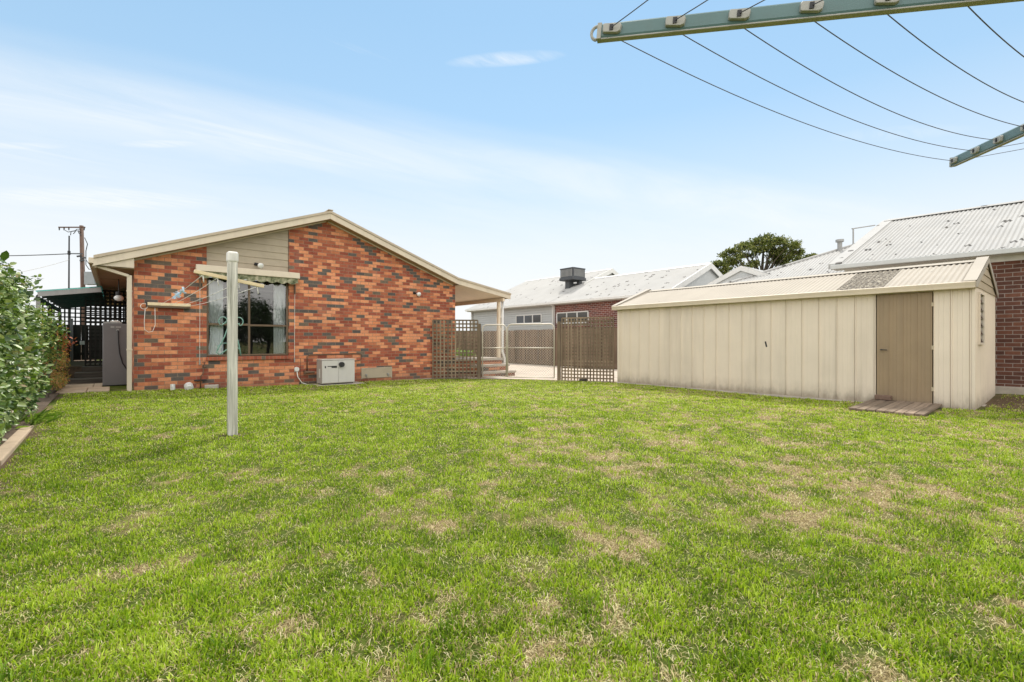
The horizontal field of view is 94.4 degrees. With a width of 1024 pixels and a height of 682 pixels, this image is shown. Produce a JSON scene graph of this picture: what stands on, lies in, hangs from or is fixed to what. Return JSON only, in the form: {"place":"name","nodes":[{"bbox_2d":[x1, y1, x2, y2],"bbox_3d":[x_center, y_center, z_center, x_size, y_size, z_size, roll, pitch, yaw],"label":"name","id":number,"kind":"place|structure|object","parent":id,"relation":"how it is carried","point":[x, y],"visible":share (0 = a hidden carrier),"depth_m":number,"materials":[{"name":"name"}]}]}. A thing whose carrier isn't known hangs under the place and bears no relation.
{"place":"outdoors","nodes":[
{"label":"outdoors","id":0,"kind":"place"},
{"bbox_2d":[0,385,62,445],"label":"garden bed soil","id":1,"kind":"structure","parent":0,"point":[43,403],"depth_m":7.29,"materials":[{"name":"brown soil"}]},
{"bbox_2d":[0,258,34,305],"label":"tall shrub","id":2,"kind":"object","parent":1,"relation":"on","point":[8,273],"visible":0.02,"depth_m":8.69,"materials":[{"name":"green plant"}]},
{"bbox_2d":[0,250,55,443],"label":"hedge","id":3,"kind":"object","parent":1,"relation":"on","point":[21,342],"visible":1,"depth_m":5.65,"materials":[{"name":"green plant"}]},
{"bbox_2d":[15,408,62,428],"bbox_3d":[-6.363,1.036,6.384,0.508,0.264,1.194,0,0,-40],"label":"strap leaf plant","id":4,"kind":"object","parent":1,"relation":"in","point":[36,418],"visible":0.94,"depth_m":6.42,"materials":[{"name":"green plant"}]},
{"bbox_2d":[22,302,77,397],"bbox_3d":[-8.662,0.204,8.774,0.926,1.822,1.540,0,0,-40],"label":"rose bush","id":5,"kind":"object","parent":1,"relation":"on","point":[49,336],"visible":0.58,"depth_m":8.74,"materials":[{"name":"green plant"}]},
{"bbox_2d":[29,351,70,391],"bbox_3d":[-9.751,0.626,9.975,0.670,0.974,2.622,0,0,-40],"label":"clipped shrub","id":6,"kind":"object","parent":1,"relation":"on","point":[58,377],"visible":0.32,"depth_m":9.74,"materials":[{"name":"orange plant"}]},
{"bbox_2d":[56,360,101,377],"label":"raised path","id":7,"kind":"structure","parent":0,"point":[75,366],"depth_m":13.45,"materials":[{"name":"concrete"}]},
{"bbox_2d":[70,319,101,360],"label":"side gate","id":8,"kind":"structure","parent":7,"relation":"on","point":[79,349],"depth_m":17.11,"materials":[{"name":"black metal"}]},
{"bbox_2d":[85,290,126,365],"bbox_3d":[-11.836,-0.366,13.868,0.993,2.252,0.054,0,0,-40],"label":"lattice screen","id":9,"kind":"object","parent":7,"relation":"on","point":[100,322],"visible":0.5,"depth_m":13.76,"materials":[{"name":"black wood"}]},
{"bbox_2d":[61,382,101,384],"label":"side path","id":10,"kind":"structure","parent":0,"point":[80,383],"depth_m":11.70,"materials":[{"name":"concrete"}]},
{"bbox_2d":[65,366,101,383],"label":"timber steps","id":11,"kind":"structure","parent":10,"relation":"on","point":[90,374],"depth_m":12.42,"materials":[{"name":"grey wood"}]},
{"bbox_2d":[204,384,218,387],"bbox_3d":[-6.979,1.067,11.019,0.294,0.105,0.162,0,0,-36],"label":"stone block","id":12,"kind":"object","parent":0,"point":[212,386],"depth_m":10.96,"materials":[{"name":"concrete"}]},
{"bbox_2d":[0,360,1023,681],"bbox_3d":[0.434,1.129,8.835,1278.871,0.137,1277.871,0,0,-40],"label":"ground","id":13,"kind":"structure","parent":0,"point":[998,400],"depth_m":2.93,"materials":[{"name":"green plant"}]},
{"bbox_2d":[0,426,33,465],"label":"edging strip","id":14,"kind":"object","parent":13,"relation":"on","point":[10,445],"visible":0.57,"depth_m":5.14,"materials":[{"name":"beige concrete"}]},
{"bbox_2d":[24,321,56,372],"bbox_3d":[-13.529,0.250,13.717,0.120,1.800,8.202,0,0,-40],"label":"dark fence","id":15,"kind":"object","parent":13,"relation":"on","point":[54,336],"visible":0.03,"depth_m":14.21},
{"bbox_2d":[44,385,57,393],"bbox_3d":[-9.368,1.008,9.634,0.146,0.151,1.002,0,0,-39],"label":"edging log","id":16,"kind":"object","parent":13,"relation":"on","point":[51,391],"visible":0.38,"depth_m":9.32,"materials":[{"name":"brown wood"}]},
{"bbox_2d":[67,236,70,324],"bbox_3d":[-33.640,-3.271,36.000,0.176,9.442,0.166,0,0,28],"label":"steel mast","id":17,"kind":"object","parent":13,"relation":"on","point":[68,252],"visible":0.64,"depth_m":35.95,"materials":[{"name":"grey metal"}]},
{"bbox_2d":[9,253,72,255],"bbox_3d":[-43.624,-7.331,41.218,22.424,1.474,2.691,0,0,21],"label":"overhead cable","id":18,"kind":"object","parent":17,"relation":"attached to","point":[35,255],"visible":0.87,"depth_m":37.59,"materials":[{"name":"black rubber"}]},
{"bbox_2d":[35,286,103,350],"bbox_3d":[-13.647,-0.170,14.887,1.283,2.641,6.450,0,0,-40],"label":"pergola","id":19,"kind":"object","parent":13,"relation":"on","point":[68,298],"visible":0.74,"depth_m":13.44,"materials":[{"name":"teal"}]},
{"bbox_2d":[57,325,73,360],"bbox_3d":[-16.213,0.190,16.698,1.146,1.520,0.020,0,0,-40],"label":"dark fence","id":20,"kind":"object","parent":19,"relation":"attached to","point":[68,333],"visible":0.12,"depth_m":16.97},
{"bbox_2d":[36,294,125,325],"bbox_3d":[-15.641,-1.085,17.293,2.439,1.082,0.017,0,0,-40],"label":"lattice screen","id":21,"kind":"object","parent":19,"relation":"attached to","point":[70,316],"visible":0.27,"depth_m":17.24,"materials":[{"name":"black wood"}]},
{"bbox_2d":[56,388,87,393],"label":"paving slab","id":22,"kind":"structure","parent":13,"relation":"on","point":[74,390],"depth_m":9.94,"materials":[{"name":"beige concrete"}]},
{"bbox_2d":[58,225,95,324],"bbox_3d":[-36.270,-4.041,39.817,3.153,11.391,0.772,0,0,4],"label":"power pole","id":23,"kind":"object","parent":13,"relation":"on","point":[86,278],"visible":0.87,"depth_m":39.84,"materials":[{"name":"brown wood"}]},
{"bbox_2d":[61,384,93,388],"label":"paving slab","id":24,"kind":"structure","parent":13,"relation":"on","point":[78,386],"depth_m":10.81,"materials":[{"name":"beige concrete"}]},
{"bbox_2d":[93,383,102,386],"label":"paving slab","id":25,"kind":"structure","parent":13,"relation":"on","point":[98,385],"depth_m":11.02,"materials":[{"name":"beige concrete"}]},
{"bbox_2d":[87,387,109,391],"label":"paving slab","id":26,"kind":"structure","parent":13,"relation":"on","point":[98,389],"depth_m":10.11,"materials":[{"name":"beige concrete"}]},
{"bbox_2d":[102,320,126,385],"bbox_3d":[-9.780,0.275,11.732,0.515,1.550,1.453,0,0,-40],"label":"water tank","id":27,"kind":"object","parent":13,"relation":"on","point":[114,353],"visible":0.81,"depth_m":11.19,"materials":[{"name":"grey metal"}]},
{"bbox_2d":[170,384,174,389],"bbox_3d":[-7.467,1.015,10.435,0.088,0.130,0.100,0,0,-40],"label":"drain pipe","id":28,"kind":"object","parent":13,"relation":"on","point":[172,386],"visible":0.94,"depth_m":10.40,"materials":[{"name":"white paint"}]},
{"bbox_2d":[184,382,193,389],"bbox_3d":[-7.219,1.020,10.590,0.170,0.197,0.180,0,0,-40],"label":"drain inlet","id":29,"kind":"object","parent":13,"relation":"on","point":[188,385],"visible":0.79,"depth_m":10.54,"materials":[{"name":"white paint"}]},
{"bbox_2d":[226,251,237,435],"bbox_3d":[-3.404,0.133,5.770,0.120,2.435,0.120,0,0,-40],"label":"clothesline post","id":30,"kind":"object","parent":13,"relation":"on","point":[232,340],"visible":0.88,"depth_m":5.73,"materials":[{"name":"white metal"}]},
{"bbox_2d":[216,317,243,355],"bbox_3d":[-3.464,-0.059,5.822,0.298,0.480,0.044,0,0,-40],"label":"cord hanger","id":31,"kind":"object","parent":30,"relation":"hanging from","point":[221,343],"visible":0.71,"depth_m":5.79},
{"bbox_2d":[88,209,510,390],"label":"brick house","id":32,"kind":"structure","parent":13,"relation":"on","point":[357,286],"depth_m":12.59,"materials":[{"name":"brick"}]},
{"bbox_2d":[114,279,123,300],"bbox_3d":[-9.704,-1.252,11.699,0.190,0.537,0.187,0,0,-40],"label":"eave lamp","id":33,"kind":"object","parent":32,"relation":"attached to","point":[118,297],"visible":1,"depth_m":11.66,"materials":[{"name":"white glass"}]},
{"bbox_2d":[194,362,206,387],"bbox_3d":[-7.160,0.792,10.902,0.240,0.616,0.163,0,0,-40],"label":"garden tap","id":34,"kind":"object","parent":32,"relation":"attached to","point":[200,380],"visible":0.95,"depth_m":10.92,"materials":[{"name":"orange metal"}]},
{"bbox_2d":[140,269,263,331],"bbox_3d":[-5.614,-0.517,8.173,0.906,0.665,6.352,0,0,-41],"label":"retractable clothesline","id":35,"kind":"object","parent":32,"relation":"attached to","point":[172,305],"visible":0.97,"depth_m":7.41,"materials":[{"name":"beige metal"}]},
{"bbox_2d":[172,287,185,298],"bbox_3d":[-5.335,-0.759,7.593,0.129,0.117,1.228,0,0,-40],"label":"peg bunch","id":36,"kind":"object","parent":35,"relation":"hanging from","point":[176,295],"visible":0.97,"depth_m":7.56,"materials":[{"name":"blue plastic"}]},
{"bbox_2d":[209,277,222,354],"bbox_3d":[-7.076,-0.595,11.303,0.330,1.830,0.020,0,0,-40],"label":"curtain","id":37,"kind":"object","parent":32,"relation":"hanging from","point":[215,315],"visible":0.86,"depth_m":11.31,"materials":[{"name":"white fabric"}]},
{"bbox_2d":[195,264,299,364],"bbox_3d":[-6.361,-0.600,11.528,2.230,2.300,0.227,0,0,-40],"label":"awning","id":38,"kind":"object","parent":32,"relation":"attached to","point":[270,276],"depth_m":11.55,"materials":[{"name":"paint"}]},
{"bbox_2d":[207,278,287,355],"bbox_3d":[-6.467,-0.595,11.668,1.788,1.910,0.050,0,0,-40],"label":"window","id":39,"kind":"structure","parent":32,"relation":"in","point":[208,323],"depth_m":11.65,"materials":[{"name":"brown metal"}]},
{"bbox_2d":[254,262,263,267],"bbox_3d":[-6.217,-1.857,11.667,0.259,0.157,0.135,0,0,38],"label":"wall lamp","id":40,"kind":"object","parent":32,"relation":"attached to","point":[260,265],"visible":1,"depth_m":11.62,"materials":[{"name":"white glass"}]},
{"bbox_2d":[274,284,284,352],"bbox_3d":[-5.989,-0.595,12.212,0.280,1.830,0.020,0,0,-40],"label":"curtain","id":41,"kind":"object","parent":32,"relation":"hanging from","point":[279,317],"visible":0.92,"depth_m":12.21,"materials":[{"name":"white fabric"}]},
{"bbox_2d":[294,367,312,384],"bbox_3d":[-5.386,0.914,12.349,0.538,0.484,0.096,0,0,-17],"label":"power outlet","id":42,"kind":"object","parent":32,"relation":"attached to","point":[296,369],"visible":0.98,"depth_m":12.28,"materials":[{"name":"white plastic"}]},
{"bbox_2d":[304,370,314,373],"bbox_3d":[-5.326,0.820,12.453,0.274,0.100,0.090,0,0,-23],"label":"gas valve","id":43,"kind":"object","parent":32,"relation":"attached to","point":[307,372],"visible":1,"depth_m":12.41,"materials":[{"name":"orange metal"}]},
{"bbox_2d":[307,353,361,370],"bbox_3d":[-4.801,0.563,12.912,1.506,0.454,0.077,0,0,-40],"label":"copper pipe","id":44,"kind":"object","parent":32,"relation":"attached to","point":[333,354],"visible":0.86,"depth_m":12.88,"materials":[{"name":"brown metal"}]},
{"bbox_2d":[313,381,363,385],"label":"heater slab","id":45,"kind":"structure","parent":13,"relation":"on","point":[354,382],"depth_m":12.54,"materials":[{"name":"concrete"}]},
{"bbox_2d":[316,358,354,384],"bbox_3d":[-4.645,0.822,12.527,0.871,0.697,0.490,0,0,-40],"label":"gas heater","id":46,"kind":"object","parent":45,"relation":"on","point":[336,371],"visible":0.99,"depth_m":12.35,"materials":[{"name":"white metal"}]},
{"bbox_2d":[432,319,477,378],"bbox_3d":[-1.778,0.277,14.911,1.444,1.905,0.054,0,0,-7],"label":"lattice screen","id":47,"kind":"object","parent":13,"relation":"on","point":[455,349],"visible":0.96,"depth_m":14.92,"materials":[{"name":"brown wood"}]},
{"bbox_2d":[477,324,480,378],"bbox_3d":[-1.039,0.375,15.008,0.100,1.850,0.100,0,0,14],"label":"gate post","id":48,"kind":"object","parent":13,"relation":"on","point":[478,351],"visible":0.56,"depth_m":14.96,"materials":[{"name":"brown wood"}]},
{"bbox_2d":[482,324,508,376],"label":"wire gate","id":49,"kind":"structure","parent":48,"relation":"attached to","point":[493,352],"depth_m":14.88,"materials":[{"name":"silver metal"}]},
{"bbox_2d":[471,363,515,376],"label":"entry steps","id":50,"kind":"structure","parent":13,"relation":"on","point":[495,370],"depth_m":15.81,"materials":[{"name":"concrete"}]},
{"bbox_2d":[456,327,616,368],"bbox_3d":[-3.508,0.314,29.051,0.146,1.772,35.074,0,0,-40],"label":"paling fence","id":51,"kind":"object","parent":13,"relation":"on","point":[525,335],"visible":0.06,"depth_m":23.47,"materials":[{"name":"brown wood"}]},
{"bbox_2d":[557,321,560,379],"bbox_3d":[1.426,0.355,14.383,0.100,1.890,0.100,0,0,14],"label":"gate post","id":52,"kind":"object","parent":13,"relation":"on","point":[558,350],"visible":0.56,"depth_m":14.34,"materials":[{"name":"brown wood"}]},
{"bbox_2d":[561,317,613,381],"bbox_3d":[2.224,0.270,14.043,1.582,1.961,0.054,0,0,21],"label":"lattice screen","id":53,"kind":"object","parent":13,"relation":"on","point":[586,348],"visible":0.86,"depth_m":14.06,"materials":[{"name":"brown wood"}]},
{"bbox_2d":[465,263,722,330],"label":"neighbour house","id":54,"kind":"structure","parent":13,"relation":"on","point":[554,301],"depth_m":23.71,"materials":[{"name":"brick"}]},
{"bbox_2d":[516,314,541,323],"bbox_3d":[0.876,-1.175,25.421,0.027,0.490,2.090,0,0,-40],"label":"window","id":55,"kind":"structure","parent":54,"relation":"in","point":[530,318],"depth_m":25.37,"materials":[{"name":"white paint"}]},
{"bbox_2d":[556,311,588,323],"bbox_3d":[2.906,-1.135,22.993,0.027,0.570,2.120,0,0,-40],"label":"window","id":56,"kind":"structure","parent":54,"relation":"in","point":[559,315],"depth_m":22.97,"materials":[{"name":"white paint"}]},
{"bbox_2d":[559,267,585,288],"bbox_3d":[3.287,-3.360,25.690,1.040,1.120,1.040,0,0,-40],"label":"evaporative cooler","id":57,"kind":"object","parent":54,"relation":"on","point":[569,276],"visible":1,"depth_m":25.44,"materials":[{"name":"grey metal"}]},
{"bbox_2d":[710,259,734,274],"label":"background tree","id":58,"kind":"object","parent":13,"relation":"on","point":[724,268],"visible":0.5,"depth_m":98.89,"materials":[{"name":"green plant"}]},
{"bbox_2d":[716,232,816,270],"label":"umbrella pine","id":59,"kind":"object","parent":13,"relation":"on","point":[780,255],"visible":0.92,"depth_m":83.73,"materials":[{"name":"green plant"}]},
{"bbox_2d":[611,256,998,409],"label":"garden shed","id":60,"kind":"structure","parent":13,"relation":"on","point":[924,333],"depth_m":9.53,"materials":[{"name":"metal"}]},
{"bbox_2d":[877,292,933,402],"bbox_3d":[7.037,0.147,8.508,0.088,2.005,0.806,0,0,-40],"label":"door","id":61,"kind":"structure","parent":60,"relation":"in","point":[905,347],"depth_m":8.51,"materials":[{"name":"brown"}]},
{"bbox_2d":[978,292,984,344],"bbox_3d":[8.133,-0.385,8.216,0.580,0.890,0.036,0,0,-40],"label":"window","id":62,"kind":"structure","parent":60,"relation":"in","point":[981,296],"depth_m":8.22,"materials":[{"name":"beige metal"}]},
{"bbox_2d":[590,0,1023,166],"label":"rotary clothesline","id":63,"kind":"object","parent":13,"relation":"on","point":[815,11],"visible":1,"depth_m":1.70,"materials":[{"name":"teal metal"}]},
{"bbox_2d":[707,200,1023,394],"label":"neighbour house","id":64,"kind":"structure","parent":13,"relation":"on","point":[994,233],"depth_m":11.07,"materials":[{"name":"brick"}]},
{"bbox_2d":[835,239,843,250],"bbox_3d":[11.534,-3.327,16.683,0.260,0.480,0.260,0,0,-40],"label":"flue pipe","id":65,"kind":"object","parent":64,"relation":"attached to","point":[839,243],"visible":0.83,"depth_m":16.63,"materials":[{"name":"grey metal"}]},
{"bbox_2d":[851,225,874,244],"bbox_3d":[12.361,-3.670,16.684,0.806,0.840,0.056,0,0,2],"label":"roof antenna","id":66,"kind":"object","parent":64,"relation":"attached to","point":[856,228],"visible":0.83,"depth_m":16.67,"materials":[{"name":"grey metal"}]},
{"bbox_2d":[849,399,941,415],"bbox_3d":[6.469,1.143,7.990,1.504,0.135,0.980,0,0,-40],"label":"ramp","id":67,"kind":"object","parent":13,"relation":"on","point":[903,407],"depth_m":7.87,"materials":[{"name":"brown wood"}]},
{"bbox_2d":[875,395,891,400],"bbox_3d":[6.778,1.031,8.652,0.100,0.085,0.241,0,0,-35],"label":"loose brick","id":68,"kind":"object","parent":67,"relation":"on","point":[883,397],"visible":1,"depth_m":8.61,"materials":[{"name":"brown brick"}]},
{"bbox_2d":[0,0,1023,330],"label":"sky","id":69,"kind":"structure","parent":0,"point":[497,144],"materials":[{"name":"blue"}]},
{"bbox_2d":[460,363,616,381],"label":"driveway","id":70,"kind":"structure","parent":0,"point":[533,367],"depth_m":17.14,"materials":[{"name":"concrete"}]},
{"bbox_2d":[456,348,475,355],"bbox_3d":[-2.759,0.802,26.404,1.266,0.873,1.942,0,0,-40],"label":"shrub","id":71,"kind":"object","parent":70,"relation":"on","point":[464,354],"visible":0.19,"depth_m":26.10,"materials":[{"name":"green plant"}]},
{"bbox_2d":[507,323,554,377],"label":"wire gate","id":72,"kind":"structure","parent":70,"relation":"on","point":[533,324],"depth_m":14.59,"materials":[{"name":"silver metal"}]}
]}

